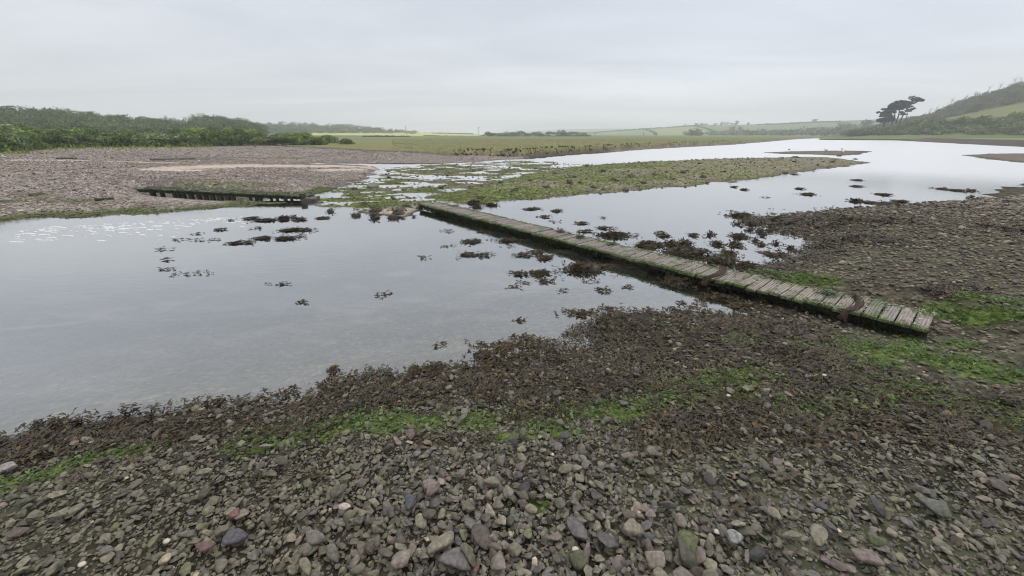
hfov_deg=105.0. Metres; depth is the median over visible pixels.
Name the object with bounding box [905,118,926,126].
bush
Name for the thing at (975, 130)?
scrub
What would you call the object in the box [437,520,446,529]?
cobble
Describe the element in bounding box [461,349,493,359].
seaweed clump
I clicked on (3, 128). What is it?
bush
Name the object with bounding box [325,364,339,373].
seaweed clump
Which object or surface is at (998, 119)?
bush
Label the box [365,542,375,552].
cobble
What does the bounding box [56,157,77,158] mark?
driftwood
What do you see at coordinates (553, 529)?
cobble
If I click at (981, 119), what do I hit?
bush
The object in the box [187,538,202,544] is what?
cobble
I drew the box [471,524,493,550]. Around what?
cobble
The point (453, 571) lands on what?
cobble
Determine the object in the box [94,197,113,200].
driftwood
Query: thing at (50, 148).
rough grass
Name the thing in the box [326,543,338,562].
cobble
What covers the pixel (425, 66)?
sky
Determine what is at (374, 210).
weedy stone
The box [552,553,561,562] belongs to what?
cobble
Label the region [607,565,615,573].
cobble
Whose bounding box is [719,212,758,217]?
seaweed clump
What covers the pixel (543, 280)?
seaweed clump
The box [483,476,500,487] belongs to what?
cobble
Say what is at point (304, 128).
hill
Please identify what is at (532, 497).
cobble
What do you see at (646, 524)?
cobble
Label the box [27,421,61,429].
seaweed clump
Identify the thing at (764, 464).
cobble
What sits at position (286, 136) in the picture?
bush
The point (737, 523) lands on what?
cobble
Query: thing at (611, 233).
seaweed clump
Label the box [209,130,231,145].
bush
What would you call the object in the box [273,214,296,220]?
seaweed clump
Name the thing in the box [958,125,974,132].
bush
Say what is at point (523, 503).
cobble
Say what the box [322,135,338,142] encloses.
bush
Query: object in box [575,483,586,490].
cobble
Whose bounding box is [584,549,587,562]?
cobble
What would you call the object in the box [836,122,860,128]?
tree
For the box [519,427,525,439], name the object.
cobble
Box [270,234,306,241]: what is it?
seaweed clump
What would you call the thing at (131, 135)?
bush
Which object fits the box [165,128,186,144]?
bush
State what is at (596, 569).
cobble
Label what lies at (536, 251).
seaweed clump
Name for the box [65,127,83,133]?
bush
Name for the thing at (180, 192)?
old footbridge
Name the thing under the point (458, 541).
cobble
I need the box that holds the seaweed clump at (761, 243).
[756,241,769,245]
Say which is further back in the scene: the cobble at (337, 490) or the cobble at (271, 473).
the cobble at (271, 473)
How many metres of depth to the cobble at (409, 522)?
1.86 m
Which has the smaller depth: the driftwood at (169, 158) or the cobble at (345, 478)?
the cobble at (345, 478)
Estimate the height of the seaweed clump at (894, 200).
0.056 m
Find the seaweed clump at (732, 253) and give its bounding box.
[718,247,744,257]
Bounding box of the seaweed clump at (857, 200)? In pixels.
[845,198,862,201]
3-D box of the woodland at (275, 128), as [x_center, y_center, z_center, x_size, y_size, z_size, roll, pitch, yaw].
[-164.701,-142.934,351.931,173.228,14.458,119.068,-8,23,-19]
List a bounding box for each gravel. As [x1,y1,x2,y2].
[0,144,528,219]
[0,343,1023,575]
[315,156,870,212]
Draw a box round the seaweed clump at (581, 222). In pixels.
[574,221,588,224]
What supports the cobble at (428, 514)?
on the gravel at (106, 552)
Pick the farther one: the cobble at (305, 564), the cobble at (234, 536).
the cobble at (234, 536)
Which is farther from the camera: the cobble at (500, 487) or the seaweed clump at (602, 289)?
the seaweed clump at (602, 289)
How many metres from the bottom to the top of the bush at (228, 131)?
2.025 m
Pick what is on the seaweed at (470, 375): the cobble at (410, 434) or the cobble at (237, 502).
the cobble at (410, 434)
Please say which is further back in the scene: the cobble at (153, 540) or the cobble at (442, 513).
the cobble at (442, 513)
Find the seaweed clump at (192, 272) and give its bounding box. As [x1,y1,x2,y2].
[169,270,209,276]
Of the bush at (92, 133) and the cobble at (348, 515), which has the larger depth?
the bush at (92, 133)
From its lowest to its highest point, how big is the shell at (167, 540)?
0.009 m
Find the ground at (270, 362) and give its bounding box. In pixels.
[0,134,1023,575]
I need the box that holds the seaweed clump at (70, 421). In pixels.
[57,415,89,426]
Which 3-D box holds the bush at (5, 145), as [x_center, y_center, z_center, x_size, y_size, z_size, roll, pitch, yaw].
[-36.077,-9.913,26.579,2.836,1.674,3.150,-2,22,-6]
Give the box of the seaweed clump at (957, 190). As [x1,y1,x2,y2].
[941,188,979,192]
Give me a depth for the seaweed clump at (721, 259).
6.47 m
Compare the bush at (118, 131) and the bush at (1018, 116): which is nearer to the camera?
the bush at (118, 131)
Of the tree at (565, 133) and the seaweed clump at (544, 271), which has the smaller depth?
the seaweed clump at (544, 271)
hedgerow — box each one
[362,135,410,136]
[432,132,472,133]
[580,125,698,133]
[644,128,657,134]
[692,125,717,132]
[756,120,840,124]
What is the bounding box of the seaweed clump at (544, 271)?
[521,268,563,278]
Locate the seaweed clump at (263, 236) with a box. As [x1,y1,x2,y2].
[252,235,271,239]
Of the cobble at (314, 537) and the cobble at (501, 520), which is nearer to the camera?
the cobble at (314, 537)
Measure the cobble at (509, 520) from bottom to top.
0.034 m
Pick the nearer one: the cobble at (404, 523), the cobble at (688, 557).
the cobble at (688, 557)
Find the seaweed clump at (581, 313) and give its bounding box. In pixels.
[554,307,601,317]
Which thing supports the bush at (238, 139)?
on the ground at (270, 362)
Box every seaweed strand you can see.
[701,265,726,285]
[837,292,864,319]
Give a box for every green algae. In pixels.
[0,267,1023,503]
[224,159,807,211]
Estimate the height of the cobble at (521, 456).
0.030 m
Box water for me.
[0,138,1023,428]
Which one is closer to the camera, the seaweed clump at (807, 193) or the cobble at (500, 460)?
the cobble at (500, 460)
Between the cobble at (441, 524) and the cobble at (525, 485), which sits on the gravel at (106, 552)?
the cobble at (525, 485)
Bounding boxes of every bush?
[0,124,30,135]
[0,130,24,151]
[0,130,36,150]
[0,133,13,151]
[8,126,44,133]
[13,121,38,130]
[13,130,51,149]
[39,133,67,147]
[40,129,71,134]
[45,130,82,147]
[55,126,70,130]
[64,132,98,146]
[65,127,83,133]
[71,127,95,132]
[81,130,110,143]
[88,133,116,144]
[89,135,112,146]
[95,134,134,146]
[97,129,110,132]
[111,128,126,135]
[118,134,143,145]
[119,131,137,136]
[128,132,164,146]
[141,127,155,132]
[141,130,166,143]
[148,133,184,146]
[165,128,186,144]
[170,131,206,146]
[182,127,211,143]
[200,130,226,145]
[207,127,215,142]
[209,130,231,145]
[221,127,236,143]
[227,133,252,145]
[233,129,255,143]
[242,129,263,138]
[247,137,273,145]
[267,133,281,137]
[267,137,296,145]
[277,134,295,143]
[282,132,296,135]
[286,136,305,144]
[294,132,314,140]
[300,139,327,144]
[313,136,327,144]
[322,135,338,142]
[339,138,354,143]
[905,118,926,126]
[927,125,946,132]
[937,119,949,124]
[942,125,956,132]
[950,117,959,123]
[956,116,974,126]
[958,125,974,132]
[973,115,994,125]
[979,121,995,129]
[985,123,1001,131]
[993,116,1007,124]
[1000,117,1016,121]
[1005,124,1023,134]
[1006,111,1023,122]
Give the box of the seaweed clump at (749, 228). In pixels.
[743,227,757,230]
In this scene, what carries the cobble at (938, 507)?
on the ground at (270, 362)
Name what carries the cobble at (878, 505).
on the ground at (270, 362)
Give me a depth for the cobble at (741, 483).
2.05 m
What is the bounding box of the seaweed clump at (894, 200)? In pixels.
[890,199,908,202]
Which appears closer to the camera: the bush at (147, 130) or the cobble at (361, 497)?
the cobble at (361, 497)
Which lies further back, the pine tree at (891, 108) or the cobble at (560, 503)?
the pine tree at (891, 108)
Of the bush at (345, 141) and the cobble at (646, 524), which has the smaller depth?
the cobble at (646, 524)
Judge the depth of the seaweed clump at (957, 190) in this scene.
14.80 m
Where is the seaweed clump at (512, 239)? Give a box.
[490,237,521,242]
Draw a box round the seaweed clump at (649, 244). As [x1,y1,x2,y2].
[624,239,671,249]
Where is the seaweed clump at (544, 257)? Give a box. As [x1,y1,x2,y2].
[535,252,562,260]
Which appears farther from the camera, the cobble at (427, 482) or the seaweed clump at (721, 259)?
the seaweed clump at (721, 259)
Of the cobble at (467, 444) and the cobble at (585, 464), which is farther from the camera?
the cobble at (467, 444)
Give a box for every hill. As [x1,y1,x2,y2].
[268,124,361,134]
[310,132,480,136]
[502,129,625,133]
[573,118,903,134]
[820,93,1023,139]
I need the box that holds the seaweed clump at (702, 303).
[693,299,707,305]
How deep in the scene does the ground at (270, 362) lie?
3.75 m
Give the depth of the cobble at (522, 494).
2.01 m
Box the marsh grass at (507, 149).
[392,139,730,156]
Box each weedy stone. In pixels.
[349,212,360,215]
[367,212,379,218]
[369,206,381,212]
[387,214,397,218]
[391,208,405,214]
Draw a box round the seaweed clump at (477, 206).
[469,204,483,208]
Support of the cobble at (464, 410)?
on the gravel at (106, 552)
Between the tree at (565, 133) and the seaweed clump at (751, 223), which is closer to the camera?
the seaweed clump at (751, 223)
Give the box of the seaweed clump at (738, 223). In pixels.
[731,219,746,224]
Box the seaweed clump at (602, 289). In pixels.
[594,285,610,291]
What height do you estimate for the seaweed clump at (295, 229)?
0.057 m
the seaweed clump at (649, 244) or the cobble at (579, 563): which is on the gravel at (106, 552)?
the cobble at (579, 563)
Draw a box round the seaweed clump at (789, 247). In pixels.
[781,244,794,249]
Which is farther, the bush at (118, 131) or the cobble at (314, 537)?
the bush at (118, 131)
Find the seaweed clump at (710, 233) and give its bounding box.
[704,230,716,235]
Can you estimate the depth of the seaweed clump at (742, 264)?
6.24 m
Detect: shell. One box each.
[78,561,86,566]
[163,538,170,543]
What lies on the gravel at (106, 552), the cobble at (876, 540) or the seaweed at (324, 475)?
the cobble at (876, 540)
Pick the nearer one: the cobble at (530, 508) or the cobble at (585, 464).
the cobble at (530, 508)
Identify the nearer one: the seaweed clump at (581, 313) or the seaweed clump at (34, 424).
the seaweed clump at (34, 424)
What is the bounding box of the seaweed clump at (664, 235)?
[656,233,672,237]
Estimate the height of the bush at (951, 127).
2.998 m
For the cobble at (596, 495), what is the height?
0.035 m
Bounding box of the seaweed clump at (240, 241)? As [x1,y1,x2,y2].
[224,239,256,244]
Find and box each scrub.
[838,81,1023,136]
[873,115,1023,134]
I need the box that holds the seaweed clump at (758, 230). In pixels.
[749,228,764,232]
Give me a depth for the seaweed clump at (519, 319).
4.51 m
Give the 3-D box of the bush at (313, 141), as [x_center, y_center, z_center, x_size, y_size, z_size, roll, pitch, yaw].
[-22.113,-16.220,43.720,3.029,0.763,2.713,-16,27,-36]
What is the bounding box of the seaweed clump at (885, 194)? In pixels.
[875,193,895,195]
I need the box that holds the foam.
[9,218,244,241]
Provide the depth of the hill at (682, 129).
642.34 m
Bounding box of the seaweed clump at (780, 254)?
[755,249,796,259]
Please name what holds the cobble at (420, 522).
on the gravel at (106, 552)
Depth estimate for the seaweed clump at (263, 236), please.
8.06 m
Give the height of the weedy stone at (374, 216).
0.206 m
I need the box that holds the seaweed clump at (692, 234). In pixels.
[685,233,704,237]
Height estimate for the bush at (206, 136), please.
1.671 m
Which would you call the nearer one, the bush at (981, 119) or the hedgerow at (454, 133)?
the bush at (981, 119)
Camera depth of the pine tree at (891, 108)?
167.51 m
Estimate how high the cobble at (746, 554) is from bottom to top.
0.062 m
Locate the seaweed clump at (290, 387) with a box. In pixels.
[270,384,301,395]
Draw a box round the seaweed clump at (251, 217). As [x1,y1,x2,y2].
[240,216,258,219]
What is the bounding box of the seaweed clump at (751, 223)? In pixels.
[742,220,761,225]
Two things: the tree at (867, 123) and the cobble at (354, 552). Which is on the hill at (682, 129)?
the tree at (867, 123)
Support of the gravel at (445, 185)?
on the ground at (270, 362)
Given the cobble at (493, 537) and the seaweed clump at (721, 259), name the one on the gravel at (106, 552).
the cobble at (493, 537)
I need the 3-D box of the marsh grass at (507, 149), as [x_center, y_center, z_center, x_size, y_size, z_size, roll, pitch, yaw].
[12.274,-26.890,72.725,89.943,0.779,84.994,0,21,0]
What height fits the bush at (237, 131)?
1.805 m
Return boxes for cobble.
[0,461,17,472]
[45,562,58,575]
[126,478,142,489]
[146,533,162,547]
[158,553,170,564]
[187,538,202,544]
[195,541,215,552]
[197,485,210,500]
[214,524,229,537]
[215,559,227,574]
[222,528,248,544]
[223,507,235,515]
[228,496,243,508]
[228,507,239,519]
[234,508,249,519]
[259,444,274,447]
[260,513,272,527]
[264,470,276,476]
[274,562,285,572]
[283,504,295,514]
[287,557,299,570]
[287,565,299,574]
[290,553,301,565]
[296,510,310,522]
[298,543,312,556]
[298,557,310,575]
[306,529,325,545]
[307,544,319,555]
[322,527,330,533]
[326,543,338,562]
[330,483,347,497]
[333,518,345,525]
[338,503,350,510]
[338,509,347,515]
[340,474,351,481]
[343,510,357,523]
[347,433,352,444]
[349,538,358,544]
[349,555,359,568]
[349,563,365,574]
[351,549,360,556]
[352,517,360,522]
[356,515,364,525]
[357,495,365,499]
[357,540,365,555]
[358,509,366,516]
[364,518,377,525]
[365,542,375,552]
[371,521,384,533]
[379,547,393,558]
[387,506,394,517]
[390,549,411,568]
[391,550,403,571]
[393,457,403,462]
[394,533,405,548]
[395,542,406,550]
[401,519,407,526]
[403,507,411,515]
[404,519,413,525]
[405,429,414,439]
[405,494,416,510]
[415,513,426,528]
[419,549,428,558]
[422,509,435,519]
[423,478,435,488]
[426,481,439,496]
[426,531,453,553]
[428,498,441,508]
[429,536,440,551]
[437,508,445,518]
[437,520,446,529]
[438,547,469,570]
[438,562,446,571]
[443,524,451,532]
[446,565,456,574]
[455,469,465,478]
[455,536,461,545]
[457,413,467,424]
[460,543,475,567]
[461,408,468,414]
[461,500,475,510]
[464,441,470,449]
[464,518,475,529]
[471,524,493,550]
[473,453,483,458]
[475,474,484,488]
[475,495,485,499]
[480,513,490,522]
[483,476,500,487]
[484,519,491,527]
[485,489,492,500]
[485,503,495,516]
[487,542,502,550]
[488,547,496,561]
[489,533,498,542]
[490,550,506,569]
[491,500,503,508]
[494,473,501,482]
[496,515,505,524]
[497,454,504,466]
[497,484,503,492]
[503,485,513,498]
[506,516,513,525]
[508,435,517,446]
[508,494,517,503]
[508,542,521,558]
[510,512,519,521]
[510,522,517,530]
[513,471,523,479]
[515,461,525,470]
[515,481,529,495]
[516,490,528,499]
[517,453,526,460]
[518,499,527,509]
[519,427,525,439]
[523,528,531,538]
[524,503,537,513]
[529,479,537,486]
[529,492,536,500]
[532,563,542,572]
[539,469,545,482]
[539,476,549,480]
[547,531,561,540]
[548,527,556,534]
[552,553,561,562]
[555,419,563,424]
[555,497,565,509]
[558,464,571,473]
[558,553,566,561]
[559,431,570,438]
[566,515,587,539]
[568,553,586,570]
[571,490,582,500]
[571,498,579,504]
[572,464,581,471]
[572,550,583,566]
[573,502,581,512]
[575,455,581,462]
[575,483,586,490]
[577,517,586,522]
[578,444,585,454]
[581,460,589,468]
[584,513,594,520]
[584,542,590,558]
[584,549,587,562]
[591,489,602,499]
[592,566,601,573]
[593,480,604,490]
[593,512,602,519]
[594,554,604,561]
[596,530,619,548]
[597,506,604,512]
[604,519,610,529]
[604,530,618,541]
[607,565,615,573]
[612,555,624,572]
[620,452,634,458]
[620,560,628,567]
[621,508,636,519]
[623,518,644,535]
[626,455,632,463]
[633,501,642,512]
[638,503,649,512]
[640,518,652,530]
[640,539,644,547]
[643,532,655,541]
[644,538,653,550]
[645,466,654,476]
[645,509,655,517]
[645,550,665,569]
[646,446,656,455]
[652,522,662,526]
[659,500,677,508]
[664,549,672,562]
[671,536,678,547]
[673,554,682,566]
[674,513,686,527]
[676,530,697,552]
[678,487,691,494]
[678,539,699,568]
[696,546,705,563]
[702,464,717,473]
[702,468,716,477]
[703,472,716,485]
[703,557,716,568]
[704,539,714,557]
[705,549,714,556]
[716,523,727,537]
[719,564,733,574]
[726,529,742,543]
[730,520,745,526]
[736,479,746,487]
[737,526,756,535]
[744,549,748,564]
[749,546,765,562]
[759,457,771,472]
[767,507,781,519]
[773,457,781,466]
[780,530,803,538]
[809,523,827,546]
[824,518,837,532]
[850,548,885,565]
[866,532,885,546]
[868,495,885,516]
[883,468,890,479]
[916,497,951,517]
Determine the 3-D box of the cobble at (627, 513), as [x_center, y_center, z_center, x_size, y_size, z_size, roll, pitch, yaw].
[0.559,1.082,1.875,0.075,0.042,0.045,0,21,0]
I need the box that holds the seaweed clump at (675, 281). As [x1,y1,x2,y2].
[653,274,710,291]
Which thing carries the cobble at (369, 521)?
on the gravel at (106, 552)
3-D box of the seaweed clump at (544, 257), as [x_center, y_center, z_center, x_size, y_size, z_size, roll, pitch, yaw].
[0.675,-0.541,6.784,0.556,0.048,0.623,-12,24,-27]
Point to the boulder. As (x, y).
(373, 185)
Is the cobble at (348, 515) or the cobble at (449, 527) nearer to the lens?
the cobble at (449, 527)
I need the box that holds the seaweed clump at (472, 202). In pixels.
[465,199,482,204]
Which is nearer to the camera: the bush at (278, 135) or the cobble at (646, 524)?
the cobble at (646, 524)
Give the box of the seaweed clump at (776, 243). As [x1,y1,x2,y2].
[771,239,781,244]
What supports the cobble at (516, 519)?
on the gravel at (106, 552)
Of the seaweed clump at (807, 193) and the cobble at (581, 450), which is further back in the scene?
the seaweed clump at (807, 193)
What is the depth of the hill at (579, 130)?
1561.16 m
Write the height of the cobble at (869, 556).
0.046 m
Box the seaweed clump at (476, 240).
[460,238,487,244]
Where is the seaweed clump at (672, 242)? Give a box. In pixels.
[658,239,680,246]
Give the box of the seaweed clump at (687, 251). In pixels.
[644,241,732,263]
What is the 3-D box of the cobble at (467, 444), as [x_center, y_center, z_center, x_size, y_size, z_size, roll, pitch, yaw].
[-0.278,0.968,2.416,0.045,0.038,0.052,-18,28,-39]
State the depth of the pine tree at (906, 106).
168.63 m
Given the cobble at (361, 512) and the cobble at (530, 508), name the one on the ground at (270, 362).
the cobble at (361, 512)
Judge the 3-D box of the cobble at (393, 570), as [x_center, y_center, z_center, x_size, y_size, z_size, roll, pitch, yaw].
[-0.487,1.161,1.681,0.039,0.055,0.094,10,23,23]
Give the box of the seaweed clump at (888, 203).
[871,200,914,205]
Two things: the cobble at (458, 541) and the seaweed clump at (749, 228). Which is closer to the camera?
the cobble at (458, 541)
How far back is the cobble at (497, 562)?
1.65 m
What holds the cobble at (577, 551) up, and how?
on the cobble at (579, 563)
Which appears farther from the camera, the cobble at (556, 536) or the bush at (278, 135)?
the bush at (278, 135)
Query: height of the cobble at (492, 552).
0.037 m
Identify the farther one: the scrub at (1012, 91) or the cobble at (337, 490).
the scrub at (1012, 91)
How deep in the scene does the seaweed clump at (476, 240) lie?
7.80 m
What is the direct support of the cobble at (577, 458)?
on the ground at (270, 362)
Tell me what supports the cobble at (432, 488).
on the cobble
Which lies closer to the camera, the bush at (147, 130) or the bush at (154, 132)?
the bush at (154, 132)
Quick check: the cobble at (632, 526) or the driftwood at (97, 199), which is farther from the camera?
the driftwood at (97, 199)
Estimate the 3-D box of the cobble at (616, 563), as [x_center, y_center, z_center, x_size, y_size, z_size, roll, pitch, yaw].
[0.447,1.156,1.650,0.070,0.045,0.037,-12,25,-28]
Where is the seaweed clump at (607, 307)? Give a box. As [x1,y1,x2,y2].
[597,303,622,311]
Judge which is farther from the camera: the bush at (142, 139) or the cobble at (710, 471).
the bush at (142, 139)
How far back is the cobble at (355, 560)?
1.68 m
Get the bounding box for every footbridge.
[137,185,320,201]
[418,202,936,339]
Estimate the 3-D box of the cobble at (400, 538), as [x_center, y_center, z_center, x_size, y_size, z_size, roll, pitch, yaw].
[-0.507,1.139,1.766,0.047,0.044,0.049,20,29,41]
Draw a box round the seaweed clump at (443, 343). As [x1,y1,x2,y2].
[431,341,446,348]
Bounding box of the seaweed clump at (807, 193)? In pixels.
[796,192,819,195]
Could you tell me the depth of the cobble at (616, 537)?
1.78 m
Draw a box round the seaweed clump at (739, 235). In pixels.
[727,231,752,238]
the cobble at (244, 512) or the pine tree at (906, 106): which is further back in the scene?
the pine tree at (906, 106)
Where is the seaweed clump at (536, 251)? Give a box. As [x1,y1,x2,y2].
[525,249,545,253]
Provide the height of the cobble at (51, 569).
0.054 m
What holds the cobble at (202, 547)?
on the gravel at (106, 552)
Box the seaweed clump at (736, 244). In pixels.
[724,239,745,247]
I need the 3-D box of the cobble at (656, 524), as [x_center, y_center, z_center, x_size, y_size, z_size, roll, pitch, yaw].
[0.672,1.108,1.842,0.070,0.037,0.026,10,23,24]
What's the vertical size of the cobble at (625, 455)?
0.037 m
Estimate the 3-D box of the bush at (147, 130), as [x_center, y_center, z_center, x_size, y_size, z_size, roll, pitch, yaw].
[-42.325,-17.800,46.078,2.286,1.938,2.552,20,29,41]
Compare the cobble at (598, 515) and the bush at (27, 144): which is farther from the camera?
the bush at (27, 144)
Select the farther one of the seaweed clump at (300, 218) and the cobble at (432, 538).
the seaweed clump at (300, 218)
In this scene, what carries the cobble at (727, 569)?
on the gravel at (106, 552)
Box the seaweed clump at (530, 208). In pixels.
[523,206,541,210]
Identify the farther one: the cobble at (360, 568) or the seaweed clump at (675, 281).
the seaweed clump at (675, 281)
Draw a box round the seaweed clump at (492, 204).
[483,202,497,206]
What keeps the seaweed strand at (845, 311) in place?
on the footbridge at (807, 297)
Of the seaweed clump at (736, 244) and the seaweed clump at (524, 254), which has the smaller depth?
the seaweed clump at (524, 254)
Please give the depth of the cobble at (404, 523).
1.86 m
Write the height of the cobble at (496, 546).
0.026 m
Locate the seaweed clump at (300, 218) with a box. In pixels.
[291,216,306,220]
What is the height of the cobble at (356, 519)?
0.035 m
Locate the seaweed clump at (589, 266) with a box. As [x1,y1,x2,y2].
[552,258,616,276]
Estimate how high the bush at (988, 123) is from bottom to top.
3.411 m
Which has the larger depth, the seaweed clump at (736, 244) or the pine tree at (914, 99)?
the pine tree at (914, 99)
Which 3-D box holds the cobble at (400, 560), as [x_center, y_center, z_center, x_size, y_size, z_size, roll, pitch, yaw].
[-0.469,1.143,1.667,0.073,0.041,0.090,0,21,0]
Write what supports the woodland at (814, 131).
on the hill
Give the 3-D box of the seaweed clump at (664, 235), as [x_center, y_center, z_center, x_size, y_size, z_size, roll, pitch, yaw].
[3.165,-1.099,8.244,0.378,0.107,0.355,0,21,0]
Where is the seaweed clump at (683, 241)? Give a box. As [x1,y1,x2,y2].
[678,237,695,245]
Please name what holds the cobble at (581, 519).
on the gravel at (106, 552)
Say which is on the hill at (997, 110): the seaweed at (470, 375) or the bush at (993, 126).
the bush at (993, 126)
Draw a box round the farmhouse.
[722,121,729,125]
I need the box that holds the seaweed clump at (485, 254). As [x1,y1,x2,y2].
[475,251,494,257]
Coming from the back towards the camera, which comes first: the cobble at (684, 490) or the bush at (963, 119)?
the bush at (963, 119)
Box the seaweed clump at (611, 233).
[592,230,638,238]
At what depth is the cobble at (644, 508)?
1.92 m
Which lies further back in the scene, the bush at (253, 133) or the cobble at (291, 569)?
the bush at (253, 133)
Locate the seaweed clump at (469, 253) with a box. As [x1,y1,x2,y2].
[459,251,480,256]
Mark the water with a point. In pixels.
(78, 312)
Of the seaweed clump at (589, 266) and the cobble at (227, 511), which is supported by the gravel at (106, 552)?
the cobble at (227, 511)
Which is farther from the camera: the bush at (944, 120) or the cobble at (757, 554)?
the bush at (944, 120)
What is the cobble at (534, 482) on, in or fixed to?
on the ground at (270, 362)
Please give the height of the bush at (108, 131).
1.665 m
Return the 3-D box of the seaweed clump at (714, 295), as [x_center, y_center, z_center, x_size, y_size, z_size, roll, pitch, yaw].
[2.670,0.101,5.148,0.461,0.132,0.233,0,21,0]
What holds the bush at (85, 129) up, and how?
on the ground at (270, 362)
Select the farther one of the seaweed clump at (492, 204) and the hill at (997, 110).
the hill at (997, 110)
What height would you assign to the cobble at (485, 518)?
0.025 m
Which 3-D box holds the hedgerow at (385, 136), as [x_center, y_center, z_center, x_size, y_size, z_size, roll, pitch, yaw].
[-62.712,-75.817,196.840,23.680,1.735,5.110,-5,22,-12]
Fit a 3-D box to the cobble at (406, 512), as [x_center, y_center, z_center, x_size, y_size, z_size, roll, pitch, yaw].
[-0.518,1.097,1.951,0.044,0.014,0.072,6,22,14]
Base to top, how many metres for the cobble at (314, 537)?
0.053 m
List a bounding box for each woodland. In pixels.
[0,105,269,136]
[255,121,416,134]
[685,125,867,135]
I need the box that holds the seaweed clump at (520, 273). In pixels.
[509,270,529,274]
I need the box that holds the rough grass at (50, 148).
[0,143,212,153]
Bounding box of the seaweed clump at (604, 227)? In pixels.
[596,226,619,229]
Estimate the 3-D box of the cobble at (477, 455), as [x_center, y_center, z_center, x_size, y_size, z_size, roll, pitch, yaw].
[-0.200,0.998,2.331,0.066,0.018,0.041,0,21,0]
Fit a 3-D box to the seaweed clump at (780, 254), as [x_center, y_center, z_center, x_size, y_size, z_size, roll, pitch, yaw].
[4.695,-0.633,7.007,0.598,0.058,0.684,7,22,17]
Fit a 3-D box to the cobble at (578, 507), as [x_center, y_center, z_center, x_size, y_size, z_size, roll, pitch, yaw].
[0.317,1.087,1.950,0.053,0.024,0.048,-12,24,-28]
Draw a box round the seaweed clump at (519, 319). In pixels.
[512,317,526,321]
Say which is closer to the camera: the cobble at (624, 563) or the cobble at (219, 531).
the cobble at (624, 563)
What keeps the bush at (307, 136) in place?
on the ground at (270, 362)
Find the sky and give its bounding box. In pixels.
[0,0,1023,133]
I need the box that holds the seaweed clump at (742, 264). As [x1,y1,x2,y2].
[729,260,761,269]
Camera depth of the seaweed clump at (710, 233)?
8.32 m
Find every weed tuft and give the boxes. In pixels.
[575,233,585,237]
[817,288,843,297]
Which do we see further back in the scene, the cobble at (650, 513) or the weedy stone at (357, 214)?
the weedy stone at (357, 214)
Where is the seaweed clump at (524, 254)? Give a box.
[512,252,534,256]
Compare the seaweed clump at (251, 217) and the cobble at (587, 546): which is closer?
the cobble at (587, 546)
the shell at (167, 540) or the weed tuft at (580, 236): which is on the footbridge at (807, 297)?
the weed tuft at (580, 236)
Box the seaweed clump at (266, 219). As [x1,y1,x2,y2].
[251,217,279,222]
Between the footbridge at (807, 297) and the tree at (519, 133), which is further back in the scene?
the tree at (519, 133)
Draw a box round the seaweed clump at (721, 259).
[690,254,750,270]
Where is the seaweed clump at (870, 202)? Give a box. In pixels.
[860,200,880,203]
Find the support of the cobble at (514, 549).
on the gravel at (106, 552)
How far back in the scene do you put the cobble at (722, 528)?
1.78 m
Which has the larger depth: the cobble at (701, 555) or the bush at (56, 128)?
the bush at (56, 128)
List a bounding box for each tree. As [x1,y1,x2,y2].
[513,130,524,135]
[556,129,567,135]
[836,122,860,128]
[860,119,874,127]
[876,100,905,124]
[876,114,895,125]
[895,100,909,123]
[899,96,924,123]
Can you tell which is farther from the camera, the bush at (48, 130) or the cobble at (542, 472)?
the bush at (48, 130)
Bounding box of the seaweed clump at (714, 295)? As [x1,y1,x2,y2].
[698,291,735,299]
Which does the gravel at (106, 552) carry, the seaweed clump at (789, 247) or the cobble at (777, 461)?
the cobble at (777, 461)
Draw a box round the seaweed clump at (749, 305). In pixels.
[729,302,754,308]
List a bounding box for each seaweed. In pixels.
[0,213,1023,476]
[2,299,1023,575]
[296,206,839,405]
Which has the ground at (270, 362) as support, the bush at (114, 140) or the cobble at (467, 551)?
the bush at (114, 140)
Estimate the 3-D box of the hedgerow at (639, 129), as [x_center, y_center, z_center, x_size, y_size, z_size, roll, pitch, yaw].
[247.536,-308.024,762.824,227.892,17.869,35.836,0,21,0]
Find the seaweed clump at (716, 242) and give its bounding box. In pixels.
[708,240,727,246]
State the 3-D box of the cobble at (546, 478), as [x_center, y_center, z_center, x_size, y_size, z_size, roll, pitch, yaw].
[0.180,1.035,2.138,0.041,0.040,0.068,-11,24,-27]
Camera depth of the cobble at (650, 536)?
1.76 m
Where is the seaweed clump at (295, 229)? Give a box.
[272,226,315,233]
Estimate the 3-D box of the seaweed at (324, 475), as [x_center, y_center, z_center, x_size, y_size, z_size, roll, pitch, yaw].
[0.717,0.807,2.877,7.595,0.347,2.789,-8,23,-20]
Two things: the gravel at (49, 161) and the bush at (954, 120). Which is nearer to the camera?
the gravel at (49, 161)
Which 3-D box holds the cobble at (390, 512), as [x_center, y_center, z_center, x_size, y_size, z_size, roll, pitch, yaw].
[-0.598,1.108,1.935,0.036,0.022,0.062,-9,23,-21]
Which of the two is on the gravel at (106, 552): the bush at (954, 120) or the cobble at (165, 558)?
the cobble at (165, 558)
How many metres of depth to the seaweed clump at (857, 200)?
12.49 m
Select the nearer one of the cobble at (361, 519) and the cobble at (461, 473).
the cobble at (361, 519)
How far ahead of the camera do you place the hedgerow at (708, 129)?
648.34 m
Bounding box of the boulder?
[366,183,378,187]
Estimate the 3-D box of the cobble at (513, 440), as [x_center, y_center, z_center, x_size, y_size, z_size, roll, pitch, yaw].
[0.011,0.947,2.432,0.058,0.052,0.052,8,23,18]
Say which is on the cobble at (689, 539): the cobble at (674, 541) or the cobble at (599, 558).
the cobble at (674, 541)
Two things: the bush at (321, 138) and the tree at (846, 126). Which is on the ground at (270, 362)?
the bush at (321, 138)
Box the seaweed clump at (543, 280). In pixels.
[535,277,554,283]
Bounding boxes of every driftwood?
[28,193,45,195]
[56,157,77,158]
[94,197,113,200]
[150,158,195,159]

